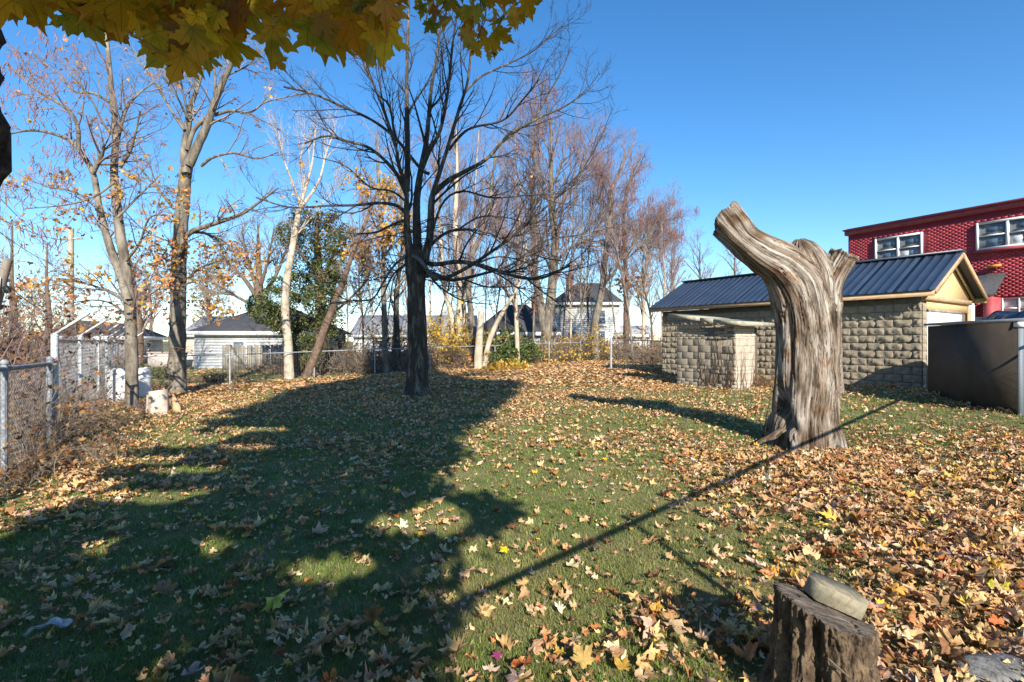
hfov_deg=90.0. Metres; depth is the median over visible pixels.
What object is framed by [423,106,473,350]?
bare tree
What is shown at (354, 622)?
fallen leaf
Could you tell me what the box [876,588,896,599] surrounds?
fallen leaf
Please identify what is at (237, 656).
fallen leaf
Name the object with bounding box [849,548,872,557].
fallen leaf
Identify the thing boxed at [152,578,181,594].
fallen leaf
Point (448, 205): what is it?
bare tree
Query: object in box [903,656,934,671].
fallen leaf
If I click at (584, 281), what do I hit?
bare tree
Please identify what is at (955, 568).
fallen leaf
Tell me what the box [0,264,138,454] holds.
brush
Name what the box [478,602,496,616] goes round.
fallen leaf
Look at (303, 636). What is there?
fallen leaf
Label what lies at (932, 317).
garage door
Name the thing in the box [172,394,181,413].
bark slab
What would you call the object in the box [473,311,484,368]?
dead tree
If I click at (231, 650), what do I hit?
fallen leaf
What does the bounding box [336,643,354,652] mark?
fallen leaf
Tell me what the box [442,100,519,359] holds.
bare tree
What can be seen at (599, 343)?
brush
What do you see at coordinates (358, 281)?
bare tree
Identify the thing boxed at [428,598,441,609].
fallen leaf
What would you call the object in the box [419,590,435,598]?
fallen leaf
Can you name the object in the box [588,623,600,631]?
fallen leaf
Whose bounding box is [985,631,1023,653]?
fallen leaf
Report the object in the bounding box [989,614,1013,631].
fallen leaf
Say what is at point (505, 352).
green bush
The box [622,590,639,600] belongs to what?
fallen leaf
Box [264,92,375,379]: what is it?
birch tree
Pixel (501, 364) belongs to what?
autumn shrub
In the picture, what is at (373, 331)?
brush
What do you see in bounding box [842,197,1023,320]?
red brick building
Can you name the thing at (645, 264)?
bare tree
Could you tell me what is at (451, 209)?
bare tree
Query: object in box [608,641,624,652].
fallen leaf
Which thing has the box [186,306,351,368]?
white garage
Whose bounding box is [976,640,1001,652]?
fallen leaf
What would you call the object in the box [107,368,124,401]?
plastic barrel
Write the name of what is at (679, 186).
bare tree
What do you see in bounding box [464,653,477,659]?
fallen leaf
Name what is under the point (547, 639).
fallen leaf
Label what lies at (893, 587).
fallen leaf
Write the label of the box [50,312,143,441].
kennel fence
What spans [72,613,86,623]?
fallen leaf
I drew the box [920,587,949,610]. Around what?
fallen leaf
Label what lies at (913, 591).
fallen leaf
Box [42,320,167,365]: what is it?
dark roofed house
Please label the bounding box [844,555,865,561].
fallen leaf
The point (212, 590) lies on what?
fallen leaf
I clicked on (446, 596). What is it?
fallen leaf
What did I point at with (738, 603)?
fallen leaf
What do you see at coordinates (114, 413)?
dry vine
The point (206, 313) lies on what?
distant tree
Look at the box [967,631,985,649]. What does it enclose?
fallen leaf
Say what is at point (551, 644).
fallen leaf
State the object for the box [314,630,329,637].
fallen leaf
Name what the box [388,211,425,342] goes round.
bare tree
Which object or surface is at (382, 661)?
fallen leaf
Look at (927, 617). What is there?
fallen leaf
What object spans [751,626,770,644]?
fallen leaf
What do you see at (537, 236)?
bare tree
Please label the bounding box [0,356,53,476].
chain link fence
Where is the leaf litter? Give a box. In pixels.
[0,359,1023,681]
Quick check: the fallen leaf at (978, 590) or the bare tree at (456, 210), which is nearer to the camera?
the fallen leaf at (978, 590)
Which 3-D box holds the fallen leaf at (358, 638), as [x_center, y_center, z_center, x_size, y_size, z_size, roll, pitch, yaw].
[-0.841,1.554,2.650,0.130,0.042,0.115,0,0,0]
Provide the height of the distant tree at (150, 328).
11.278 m
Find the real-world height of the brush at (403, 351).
2.747 m
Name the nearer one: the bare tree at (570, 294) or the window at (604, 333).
the bare tree at (570, 294)
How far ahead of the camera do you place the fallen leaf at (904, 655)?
2.52 m
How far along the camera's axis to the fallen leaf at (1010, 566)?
3.42 m
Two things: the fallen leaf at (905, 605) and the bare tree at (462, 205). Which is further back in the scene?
the bare tree at (462, 205)
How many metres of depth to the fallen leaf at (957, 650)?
2.53 m
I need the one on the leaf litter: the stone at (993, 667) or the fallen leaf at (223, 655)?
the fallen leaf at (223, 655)
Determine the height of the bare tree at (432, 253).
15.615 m
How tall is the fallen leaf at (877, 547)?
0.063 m
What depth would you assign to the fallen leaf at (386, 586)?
3.21 m
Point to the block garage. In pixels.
(892, 306)
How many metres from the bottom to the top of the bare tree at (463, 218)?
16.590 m
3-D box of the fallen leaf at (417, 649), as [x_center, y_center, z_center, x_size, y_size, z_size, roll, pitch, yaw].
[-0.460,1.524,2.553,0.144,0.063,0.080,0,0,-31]
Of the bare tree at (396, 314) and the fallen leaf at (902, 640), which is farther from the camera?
the bare tree at (396, 314)
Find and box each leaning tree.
[301,175,386,378]
[483,230,536,366]
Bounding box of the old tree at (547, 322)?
[444,66,661,353]
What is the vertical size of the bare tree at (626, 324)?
14.993 m
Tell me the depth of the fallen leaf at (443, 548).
3.82 m
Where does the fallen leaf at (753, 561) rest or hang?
on the leaf litter
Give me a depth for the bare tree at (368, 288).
35.12 m
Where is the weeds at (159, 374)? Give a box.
[111,362,166,378]
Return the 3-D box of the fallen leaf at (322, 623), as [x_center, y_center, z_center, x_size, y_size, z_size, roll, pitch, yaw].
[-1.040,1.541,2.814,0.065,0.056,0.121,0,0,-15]
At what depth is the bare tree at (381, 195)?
23.88 m
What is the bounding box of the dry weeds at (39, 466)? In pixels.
[0,419,144,497]
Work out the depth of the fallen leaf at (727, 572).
3.41 m
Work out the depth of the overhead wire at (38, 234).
21.87 m
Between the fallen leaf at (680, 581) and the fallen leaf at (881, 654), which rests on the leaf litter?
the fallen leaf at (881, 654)
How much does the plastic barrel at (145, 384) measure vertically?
0.905 m
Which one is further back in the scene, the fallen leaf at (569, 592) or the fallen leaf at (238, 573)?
the fallen leaf at (238, 573)
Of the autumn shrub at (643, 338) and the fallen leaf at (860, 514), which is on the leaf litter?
the fallen leaf at (860, 514)
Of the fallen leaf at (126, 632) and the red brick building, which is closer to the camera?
the fallen leaf at (126, 632)
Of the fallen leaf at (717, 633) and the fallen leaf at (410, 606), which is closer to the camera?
the fallen leaf at (717, 633)
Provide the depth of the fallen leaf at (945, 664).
2.43 m
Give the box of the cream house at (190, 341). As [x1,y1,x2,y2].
[186,316,231,351]
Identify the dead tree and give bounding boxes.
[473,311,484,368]
[713,200,858,451]
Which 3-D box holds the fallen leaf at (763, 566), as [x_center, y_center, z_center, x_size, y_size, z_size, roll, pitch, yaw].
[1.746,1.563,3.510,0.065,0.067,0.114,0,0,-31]
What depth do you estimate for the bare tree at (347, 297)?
43.89 m
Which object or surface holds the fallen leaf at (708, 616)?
on the ground at (416, 481)
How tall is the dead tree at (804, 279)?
4.173 m
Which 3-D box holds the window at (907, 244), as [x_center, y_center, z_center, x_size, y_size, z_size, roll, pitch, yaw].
[17.971,-4.300,23.834,0.110,1.200,1.930,0,0,-29]
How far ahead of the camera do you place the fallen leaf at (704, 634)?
2.68 m
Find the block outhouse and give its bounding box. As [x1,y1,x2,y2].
[668,313,773,389]
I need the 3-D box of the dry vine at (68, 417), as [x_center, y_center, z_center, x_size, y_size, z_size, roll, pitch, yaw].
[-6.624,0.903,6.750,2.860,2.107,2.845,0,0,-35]
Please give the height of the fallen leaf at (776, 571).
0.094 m
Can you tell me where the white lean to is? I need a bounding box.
[614,325,654,354]
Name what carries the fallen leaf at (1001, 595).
on the leaf litter
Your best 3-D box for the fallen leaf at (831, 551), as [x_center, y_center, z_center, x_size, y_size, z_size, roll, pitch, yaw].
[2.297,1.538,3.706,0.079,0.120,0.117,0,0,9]
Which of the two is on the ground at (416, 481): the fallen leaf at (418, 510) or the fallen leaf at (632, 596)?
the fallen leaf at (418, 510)
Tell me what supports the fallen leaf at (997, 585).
on the leaf litter
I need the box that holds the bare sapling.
[756,395,770,437]
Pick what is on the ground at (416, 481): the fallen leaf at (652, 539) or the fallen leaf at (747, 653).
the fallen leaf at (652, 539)
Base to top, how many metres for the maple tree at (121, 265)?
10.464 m
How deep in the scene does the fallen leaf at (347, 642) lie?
2.60 m
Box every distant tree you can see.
[0,208,32,358]
[20,229,74,357]
[136,264,167,330]
[186,235,244,326]
[657,240,693,316]
[677,226,719,309]
[716,247,743,275]
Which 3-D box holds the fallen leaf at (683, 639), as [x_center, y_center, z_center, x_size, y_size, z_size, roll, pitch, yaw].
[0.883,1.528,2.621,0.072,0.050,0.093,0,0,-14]
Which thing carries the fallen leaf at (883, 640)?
on the leaf litter
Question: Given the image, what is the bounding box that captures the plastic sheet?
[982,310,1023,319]
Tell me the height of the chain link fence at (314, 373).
1.977 m
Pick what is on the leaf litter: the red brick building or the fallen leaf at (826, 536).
the fallen leaf at (826, 536)
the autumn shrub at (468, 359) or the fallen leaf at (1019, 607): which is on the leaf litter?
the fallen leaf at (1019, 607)
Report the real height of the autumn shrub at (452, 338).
4.928 m
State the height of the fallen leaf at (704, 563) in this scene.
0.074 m
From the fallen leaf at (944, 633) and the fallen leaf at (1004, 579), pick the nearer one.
the fallen leaf at (944, 633)
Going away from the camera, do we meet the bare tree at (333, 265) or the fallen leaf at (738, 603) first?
the fallen leaf at (738, 603)
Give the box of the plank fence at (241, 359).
[222,344,310,370]
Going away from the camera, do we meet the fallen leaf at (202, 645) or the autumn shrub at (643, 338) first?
the fallen leaf at (202, 645)
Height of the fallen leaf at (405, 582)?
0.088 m
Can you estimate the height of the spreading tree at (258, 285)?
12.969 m
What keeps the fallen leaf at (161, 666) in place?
on the ground at (416, 481)
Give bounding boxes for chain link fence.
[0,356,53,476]
[139,340,608,384]
[610,337,661,370]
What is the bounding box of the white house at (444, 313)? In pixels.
[442,309,467,314]
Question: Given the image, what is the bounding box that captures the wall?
[147,352,193,366]
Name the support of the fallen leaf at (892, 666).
on the ground at (416, 481)
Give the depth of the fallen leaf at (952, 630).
2.74 m
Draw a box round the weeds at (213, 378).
[187,371,250,382]
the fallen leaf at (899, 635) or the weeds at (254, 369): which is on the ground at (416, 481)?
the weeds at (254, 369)
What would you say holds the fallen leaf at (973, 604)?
on the leaf litter
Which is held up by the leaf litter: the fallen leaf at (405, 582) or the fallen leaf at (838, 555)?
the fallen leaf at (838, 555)
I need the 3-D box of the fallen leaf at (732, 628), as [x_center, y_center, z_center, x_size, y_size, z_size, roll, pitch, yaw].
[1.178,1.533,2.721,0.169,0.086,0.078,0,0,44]
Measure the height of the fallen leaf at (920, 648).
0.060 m
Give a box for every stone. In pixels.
[803,571,869,619]
[950,652,1023,681]
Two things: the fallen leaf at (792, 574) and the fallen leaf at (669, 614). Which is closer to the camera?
the fallen leaf at (669, 614)
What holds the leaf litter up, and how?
on the ground at (416, 481)
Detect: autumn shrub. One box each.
[346,298,508,369]
[432,340,503,367]
[480,358,529,370]
[521,334,583,362]
[540,323,623,361]
[570,325,631,360]
[613,325,659,356]
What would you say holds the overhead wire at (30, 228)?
attached to the utility pole at (70, 238)
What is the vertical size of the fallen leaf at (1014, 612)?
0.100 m
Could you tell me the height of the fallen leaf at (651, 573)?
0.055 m
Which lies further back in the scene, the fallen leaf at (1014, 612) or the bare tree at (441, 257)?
the bare tree at (441, 257)
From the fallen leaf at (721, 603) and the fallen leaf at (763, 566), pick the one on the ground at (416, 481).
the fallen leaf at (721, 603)
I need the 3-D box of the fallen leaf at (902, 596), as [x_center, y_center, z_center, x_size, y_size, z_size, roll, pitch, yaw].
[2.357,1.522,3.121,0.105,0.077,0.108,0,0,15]
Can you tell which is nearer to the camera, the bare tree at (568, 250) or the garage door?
the garage door
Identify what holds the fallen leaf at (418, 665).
on the leaf litter
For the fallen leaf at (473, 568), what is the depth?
3.44 m
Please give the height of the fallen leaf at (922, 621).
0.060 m
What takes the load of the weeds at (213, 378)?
on the ground at (416, 481)
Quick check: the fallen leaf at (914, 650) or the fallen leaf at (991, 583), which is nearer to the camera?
the fallen leaf at (914, 650)
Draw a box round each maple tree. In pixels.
[0,0,542,186]
[0,29,212,408]
[77,31,325,393]
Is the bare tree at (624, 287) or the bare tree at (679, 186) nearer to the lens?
the bare tree at (624, 287)
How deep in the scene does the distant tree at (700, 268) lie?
51.91 m
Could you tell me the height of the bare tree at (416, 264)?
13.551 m
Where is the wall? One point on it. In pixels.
(190, 362)
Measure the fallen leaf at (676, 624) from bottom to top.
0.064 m
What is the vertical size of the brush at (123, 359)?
4.851 m
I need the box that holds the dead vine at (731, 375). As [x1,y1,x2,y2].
[699,326,754,389]
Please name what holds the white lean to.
on the ground at (416, 481)
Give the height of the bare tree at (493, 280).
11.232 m
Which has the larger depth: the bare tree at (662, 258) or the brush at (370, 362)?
the bare tree at (662, 258)
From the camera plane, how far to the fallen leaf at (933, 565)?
3.44 m
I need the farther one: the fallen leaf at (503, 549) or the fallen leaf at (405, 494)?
the fallen leaf at (405, 494)
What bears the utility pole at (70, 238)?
on the ground at (416, 481)
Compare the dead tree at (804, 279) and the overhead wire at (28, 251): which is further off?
the overhead wire at (28, 251)
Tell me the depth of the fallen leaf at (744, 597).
3.05 m
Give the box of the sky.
[0,0,1023,340]
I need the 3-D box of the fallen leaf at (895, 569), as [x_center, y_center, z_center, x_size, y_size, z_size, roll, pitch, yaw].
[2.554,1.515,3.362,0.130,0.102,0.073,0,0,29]
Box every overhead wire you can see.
[0,232,70,269]
[1,199,70,257]
[1,219,81,239]
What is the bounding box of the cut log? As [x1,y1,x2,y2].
[145,389,168,414]
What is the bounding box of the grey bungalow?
[476,296,560,346]
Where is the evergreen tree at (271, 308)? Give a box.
[244,194,379,370]
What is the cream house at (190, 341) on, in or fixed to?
on the ground at (416, 481)
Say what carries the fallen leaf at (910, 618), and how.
on the leaf litter
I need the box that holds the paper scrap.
[22,617,72,636]
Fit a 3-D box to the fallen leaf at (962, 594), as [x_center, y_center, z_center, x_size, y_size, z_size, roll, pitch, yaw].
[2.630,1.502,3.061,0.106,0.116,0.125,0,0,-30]
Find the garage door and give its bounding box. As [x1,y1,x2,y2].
[926,311,961,386]
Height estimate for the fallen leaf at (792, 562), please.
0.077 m
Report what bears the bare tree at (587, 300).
on the ground at (416, 481)
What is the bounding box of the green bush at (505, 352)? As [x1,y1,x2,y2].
[465,323,545,366]
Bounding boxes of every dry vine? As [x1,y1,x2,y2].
[0,340,143,465]
[8,374,155,437]
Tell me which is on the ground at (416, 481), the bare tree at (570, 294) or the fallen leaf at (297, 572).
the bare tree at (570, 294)
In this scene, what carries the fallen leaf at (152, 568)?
on the ground at (416, 481)
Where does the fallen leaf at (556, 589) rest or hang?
on the ground at (416, 481)
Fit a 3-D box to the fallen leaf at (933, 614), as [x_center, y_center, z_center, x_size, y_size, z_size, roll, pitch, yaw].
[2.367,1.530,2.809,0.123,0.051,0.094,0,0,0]
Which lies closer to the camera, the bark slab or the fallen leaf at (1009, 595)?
the fallen leaf at (1009, 595)
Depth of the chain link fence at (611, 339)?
22.19 m
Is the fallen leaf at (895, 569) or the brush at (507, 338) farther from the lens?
the brush at (507, 338)
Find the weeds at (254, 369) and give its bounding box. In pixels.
[240,362,283,371]
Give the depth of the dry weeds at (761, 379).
14.80 m
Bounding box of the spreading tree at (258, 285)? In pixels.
[187,208,307,307]
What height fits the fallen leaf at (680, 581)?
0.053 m
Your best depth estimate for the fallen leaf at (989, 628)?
2.74 m
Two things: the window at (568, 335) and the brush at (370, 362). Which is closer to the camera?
the brush at (370, 362)
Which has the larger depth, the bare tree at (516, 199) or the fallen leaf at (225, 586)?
the bare tree at (516, 199)
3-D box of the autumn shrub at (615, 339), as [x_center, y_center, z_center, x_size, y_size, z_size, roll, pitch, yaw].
[5.421,0.320,31.883,3.942,2.819,4.139,0,0,0]
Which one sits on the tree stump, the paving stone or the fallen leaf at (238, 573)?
the paving stone
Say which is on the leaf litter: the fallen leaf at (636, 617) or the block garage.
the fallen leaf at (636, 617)
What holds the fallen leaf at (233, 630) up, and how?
on the ground at (416, 481)
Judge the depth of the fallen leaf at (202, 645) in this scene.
2.60 m
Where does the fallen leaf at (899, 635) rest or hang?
on the leaf litter
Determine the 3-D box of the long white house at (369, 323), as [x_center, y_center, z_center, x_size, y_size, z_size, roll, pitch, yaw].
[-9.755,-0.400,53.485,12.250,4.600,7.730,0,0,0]
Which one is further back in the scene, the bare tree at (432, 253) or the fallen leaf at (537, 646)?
the bare tree at (432, 253)
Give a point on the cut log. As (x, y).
(161, 403)
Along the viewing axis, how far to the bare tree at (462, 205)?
34.56 m
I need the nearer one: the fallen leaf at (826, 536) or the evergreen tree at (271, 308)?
the fallen leaf at (826, 536)
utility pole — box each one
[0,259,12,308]
[61,228,81,319]
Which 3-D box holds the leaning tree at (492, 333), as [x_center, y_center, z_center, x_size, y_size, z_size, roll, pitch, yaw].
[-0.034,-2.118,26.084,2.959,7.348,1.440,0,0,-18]
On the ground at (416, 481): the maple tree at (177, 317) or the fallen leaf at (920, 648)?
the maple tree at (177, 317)
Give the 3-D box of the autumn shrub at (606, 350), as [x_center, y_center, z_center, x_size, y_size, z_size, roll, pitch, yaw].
[4.008,0.315,31.356,5.354,2.861,3.941,0,0,32]
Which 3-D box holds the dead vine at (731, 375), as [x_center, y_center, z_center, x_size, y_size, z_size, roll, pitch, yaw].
[6.218,0.513,14.758,1.507,1.992,0.724,0,0,18]
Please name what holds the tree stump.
on the ground at (416, 481)
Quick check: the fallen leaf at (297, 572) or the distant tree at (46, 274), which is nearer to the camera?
the fallen leaf at (297, 572)
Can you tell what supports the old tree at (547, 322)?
on the ground at (416, 481)
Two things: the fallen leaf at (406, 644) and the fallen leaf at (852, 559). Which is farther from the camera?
the fallen leaf at (852, 559)
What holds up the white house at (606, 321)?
on the ground at (416, 481)
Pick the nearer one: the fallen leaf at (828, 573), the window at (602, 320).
the fallen leaf at (828, 573)
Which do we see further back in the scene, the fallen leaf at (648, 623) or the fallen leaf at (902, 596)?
the fallen leaf at (902, 596)
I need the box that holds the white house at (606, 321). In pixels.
[553,274,622,347]
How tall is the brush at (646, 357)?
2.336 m
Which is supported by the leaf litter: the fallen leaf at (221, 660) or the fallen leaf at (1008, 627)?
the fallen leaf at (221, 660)
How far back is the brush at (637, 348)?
31.17 m
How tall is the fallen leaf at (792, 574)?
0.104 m
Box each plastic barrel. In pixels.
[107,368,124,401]
[139,367,151,396]
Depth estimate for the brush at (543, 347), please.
29.88 m
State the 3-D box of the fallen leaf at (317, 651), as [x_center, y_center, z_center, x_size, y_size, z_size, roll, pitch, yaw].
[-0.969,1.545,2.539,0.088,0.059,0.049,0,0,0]
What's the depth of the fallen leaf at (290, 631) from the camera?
2.70 m
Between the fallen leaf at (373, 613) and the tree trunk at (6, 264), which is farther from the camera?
the tree trunk at (6, 264)
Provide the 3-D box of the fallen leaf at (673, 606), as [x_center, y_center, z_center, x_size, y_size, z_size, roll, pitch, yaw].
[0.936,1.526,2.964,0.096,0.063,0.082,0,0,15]
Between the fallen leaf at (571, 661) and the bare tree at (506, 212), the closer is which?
the fallen leaf at (571, 661)
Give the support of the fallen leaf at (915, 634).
on the ground at (416, 481)
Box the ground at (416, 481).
[0,341,1023,681]
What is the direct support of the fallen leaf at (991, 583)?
on the leaf litter
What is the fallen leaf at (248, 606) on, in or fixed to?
on the ground at (416, 481)
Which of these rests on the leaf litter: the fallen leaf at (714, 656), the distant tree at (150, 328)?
the fallen leaf at (714, 656)
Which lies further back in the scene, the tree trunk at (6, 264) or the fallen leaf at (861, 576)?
the tree trunk at (6, 264)
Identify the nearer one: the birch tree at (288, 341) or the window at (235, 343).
the birch tree at (288, 341)
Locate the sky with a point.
(821, 119)
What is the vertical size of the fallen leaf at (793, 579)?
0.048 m
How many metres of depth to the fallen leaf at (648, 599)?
3.06 m
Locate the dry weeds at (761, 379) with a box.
[751,373,774,388]
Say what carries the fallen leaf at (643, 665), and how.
on the ground at (416, 481)
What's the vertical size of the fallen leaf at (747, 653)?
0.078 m
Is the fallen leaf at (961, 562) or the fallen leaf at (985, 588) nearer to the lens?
the fallen leaf at (985, 588)
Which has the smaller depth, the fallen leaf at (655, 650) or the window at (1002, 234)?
the fallen leaf at (655, 650)
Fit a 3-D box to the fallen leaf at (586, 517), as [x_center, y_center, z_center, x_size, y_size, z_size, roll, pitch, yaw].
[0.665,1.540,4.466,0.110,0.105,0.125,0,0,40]
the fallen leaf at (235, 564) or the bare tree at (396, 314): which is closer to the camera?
the fallen leaf at (235, 564)
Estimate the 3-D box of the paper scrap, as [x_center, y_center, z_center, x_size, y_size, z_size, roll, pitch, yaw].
[-2.502,1.537,2.760,0.207,0.063,0.054,0,0,-35]
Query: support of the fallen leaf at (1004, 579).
on the leaf litter
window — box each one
[145,342,151,354]
[232,341,246,356]
[567,331,577,344]
[598,331,605,346]
[599,310,606,325]
[874,232,922,258]
[973,216,1023,253]
[1002,297,1023,310]
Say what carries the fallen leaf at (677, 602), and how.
on the ground at (416, 481)
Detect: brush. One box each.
[0,234,166,405]
[0,244,212,414]
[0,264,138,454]
[3,297,153,388]
[251,331,375,374]
[295,303,449,374]
[305,331,407,374]
[361,329,466,369]
[428,323,511,367]
[447,327,543,361]
[484,326,573,362]
[522,330,609,360]
[566,328,649,359]
[593,330,660,361]
[619,335,661,364]
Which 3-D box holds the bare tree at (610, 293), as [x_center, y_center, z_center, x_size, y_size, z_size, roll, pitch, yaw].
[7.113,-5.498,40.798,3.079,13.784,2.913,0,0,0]
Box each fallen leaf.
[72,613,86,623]
[87,595,111,613]
[94,613,126,623]
[120,621,141,639]
[146,559,165,571]
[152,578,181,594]
[153,652,176,669]
[187,641,213,651]
[201,584,220,596]
[211,653,233,663]
[215,639,227,647]
[217,649,232,659]
[218,581,231,588]
[219,626,238,638]
[226,643,239,654]
[227,560,244,568]
[227,649,254,662]
[232,562,248,575]
[237,640,251,647]
[238,602,262,611]
[260,589,290,611]
[264,616,286,638]
[272,627,294,638]
[287,568,301,574]
[297,618,308,639]
[307,644,324,657]
[311,632,333,648]
[312,522,327,533]
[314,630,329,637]
[317,615,328,627]
[332,622,347,634]
[333,633,352,649]
[336,618,358,626]
[336,632,361,646]
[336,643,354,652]
[353,614,365,629]
[363,604,384,622]
[367,644,391,661]
[373,581,393,591]
[374,619,391,635]
[378,657,397,667]
[397,572,413,586]
[399,490,414,497]
[399,599,414,612]
[402,637,415,652]
[408,642,432,659]
[412,507,426,513]
[412,661,424,674]
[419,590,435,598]
[424,568,439,578]
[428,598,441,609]
[438,633,467,652]
[439,543,451,552]
[439,589,455,600]
[444,537,460,542]
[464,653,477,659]
[465,566,486,572]
[475,602,490,613]
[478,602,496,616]
[491,650,503,660]
[495,631,513,650]
[499,546,508,552]
[510,654,534,667]
[525,603,536,612]
[528,637,543,654]
[532,633,554,648]
[544,633,557,648]
[548,652,561,664]
[551,646,565,654]
[552,585,566,594]
[554,655,569,665]
[563,657,575,664]
[564,586,574,599]
[569,599,576,609]
[569,633,582,642]
[571,640,594,668]
[580,513,593,523]
[583,534,597,545]
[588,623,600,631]
[598,572,614,577]
[602,629,619,638]
[604,638,626,659]
[606,643,624,657]
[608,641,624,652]
[614,654,634,670]
[618,627,632,641]
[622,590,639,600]
[630,612,644,621]
[633,636,648,644]
[636,654,651,670]
[638,603,656,622]
[640,595,659,603]
[640,616,655,638]
[641,534,658,544]
[643,569,659,576]
[643,595,654,602]
[644,642,669,662]
[650,603,665,612]
[650,620,664,641]
[656,646,680,662]
[659,585,670,597]
[661,609,674,619]
[663,618,691,634]
[665,601,682,609]
[667,591,680,607]
[669,575,687,583]
[679,634,693,647]
[695,621,712,640]
[698,535,707,542]
[698,557,714,569]
[702,613,719,623]
[703,624,727,636]
[708,652,725,663]
[712,543,724,559]
[716,626,732,637]
[717,598,733,606]
[717,618,746,637]
[725,571,737,577]
[732,598,749,607]
[733,640,758,660]
[735,627,759,649]
[740,641,755,660]
[742,595,758,607]
[746,555,765,566]
[747,585,765,602]
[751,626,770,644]
[752,613,767,625]
[757,616,772,632]
[758,628,769,652]
[760,565,774,572]
[765,561,781,574]
[785,568,799,577]
[786,577,799,584]
[787,556,807,564]
[788,551,805,562]
[794,571,805,588]
[802,544,820,559]
[812,535,827,544]
[816,569,834,576]
[821,545,836,557]
[824,530,841,541]
[826,547,850,557]
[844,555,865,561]
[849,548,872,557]
[854,508,871,523]
[856,569,874,583]
[861,542,880,552]
[863,585,880,594]
[867,603,892,616]
[871,612,895,626]
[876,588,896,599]
[878,651,886,663]
[879,635,889,643]
[880,570,894,585]
[880,594,903,608]
[881,555,897,562]
[881,644,902,673]
[885,582,904,594]
[887,645,909,659]
[888,563,910,578]
[888,631,902,639]
[888,663,919,672]
[891,582,909,598]
[891,627,909,647]
[892,628,912,640]
[893,595,908,608]
[897,503,918,514]
[897,638,915,655]
[901,625,928,653]
[903,562,925,575]
[903,584,927,597]
[903,610,925,630]
[903,640,927,654]
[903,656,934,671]
[909,564,933,574]
[909,642,928,654]
[910,649,934,667]
[911,554,928,565]
[912,564,930,578]
[916,614,932,627]
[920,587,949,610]
[923,610,939,623]
[925,624,964,646]
[926,559,946,571]
[931,611,955,624]
[931,621,962,635]
[932,658,957,667]
[936,569,954,581]
[937,647,967,660]
[938,587,965,605]
[938,636,970,666]
[943,563,965,576]
[949,591,978,603]
[952,583,970,589]
[954,591,982,610]
[956,554,975,567]
[961,565,989,584]
[962,627,985,642]
[965,586,989,611]
[966,603,997,619]
[967,586,990,591]
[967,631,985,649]
[972,523,1001,540]
[972,622,987,632]
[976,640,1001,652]
[978,618,1007,634]
[981,635,1011,651]
[983,593,1009,606]
[984,551,1014,568]
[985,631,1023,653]
[987,579,1010,589]
[989,587,1007,597]
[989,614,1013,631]
[990,577,1019,603]
[998,589,1020,599]
[1002,571,1017,585]
[1002,603,1021,625]
[1004,600,1023,620]
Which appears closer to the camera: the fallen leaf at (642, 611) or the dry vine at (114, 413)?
the fallen leaf at (642, 611)
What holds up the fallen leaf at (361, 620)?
on the ground at (416, 481)
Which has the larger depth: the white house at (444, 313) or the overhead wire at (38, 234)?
the white house at (444, 313)
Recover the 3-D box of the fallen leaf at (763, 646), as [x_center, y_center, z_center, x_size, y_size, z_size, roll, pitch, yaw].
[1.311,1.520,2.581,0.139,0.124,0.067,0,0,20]
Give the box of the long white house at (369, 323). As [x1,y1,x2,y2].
[349,315,477,355]
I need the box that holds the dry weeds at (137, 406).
[120,397,171,410]
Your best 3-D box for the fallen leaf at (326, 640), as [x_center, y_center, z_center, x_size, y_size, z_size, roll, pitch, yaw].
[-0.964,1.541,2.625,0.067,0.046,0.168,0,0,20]
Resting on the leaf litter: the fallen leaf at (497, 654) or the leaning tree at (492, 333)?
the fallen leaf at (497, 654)
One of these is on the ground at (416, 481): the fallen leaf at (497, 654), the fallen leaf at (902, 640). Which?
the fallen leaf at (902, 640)
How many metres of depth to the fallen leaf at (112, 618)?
2.83 m
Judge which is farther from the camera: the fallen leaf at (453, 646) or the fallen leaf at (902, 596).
the fallen leaf at (902, 596)
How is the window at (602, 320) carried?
in the white house at (606, 321)
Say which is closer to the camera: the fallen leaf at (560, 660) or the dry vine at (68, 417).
the fallen leaf at (560, 660)
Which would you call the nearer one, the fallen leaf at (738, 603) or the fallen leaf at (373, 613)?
the fallen leaf at (373, 613)
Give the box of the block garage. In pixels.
[649,249,987,387]
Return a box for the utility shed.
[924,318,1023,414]
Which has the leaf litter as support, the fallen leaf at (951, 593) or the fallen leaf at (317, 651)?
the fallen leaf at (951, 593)
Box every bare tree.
[90,223,168,366]
[214,0,635,398]
[321,221,343,324]
[330,103,429,372]
[335,208,353,352]
[342,188,377,366]
[355,179,386,361]
[369,124,420,370]
[374,176,413,343]
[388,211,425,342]
[416,126,466,343]
[417,133,450,345]
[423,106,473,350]
[433,120,465,360]
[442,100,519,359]
[443,129,471,336]
[448,187,481,307]
[449,141,471,338]
[459,102,497,338]
[472,185,513,338]
[477,160,498,321]
[486,177,542,359]
[489,129,519,330]
[499,121,526,308]
[509,183,525,294]
[516,159,558,361]
[557,182,595,344]
[559,144,588,339]
[566,165,601,360]
[570,193,600,342]
[579,125,674,360]
[583,190,616,345]
[588,205,640,362]
[597,137,700,356]
[624,216,665,360]
[631,195,667,341]
[647,188,682,345]
[662,177,686,294]
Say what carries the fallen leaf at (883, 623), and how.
on the leaf litter
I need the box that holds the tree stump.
[757,581,880,681]

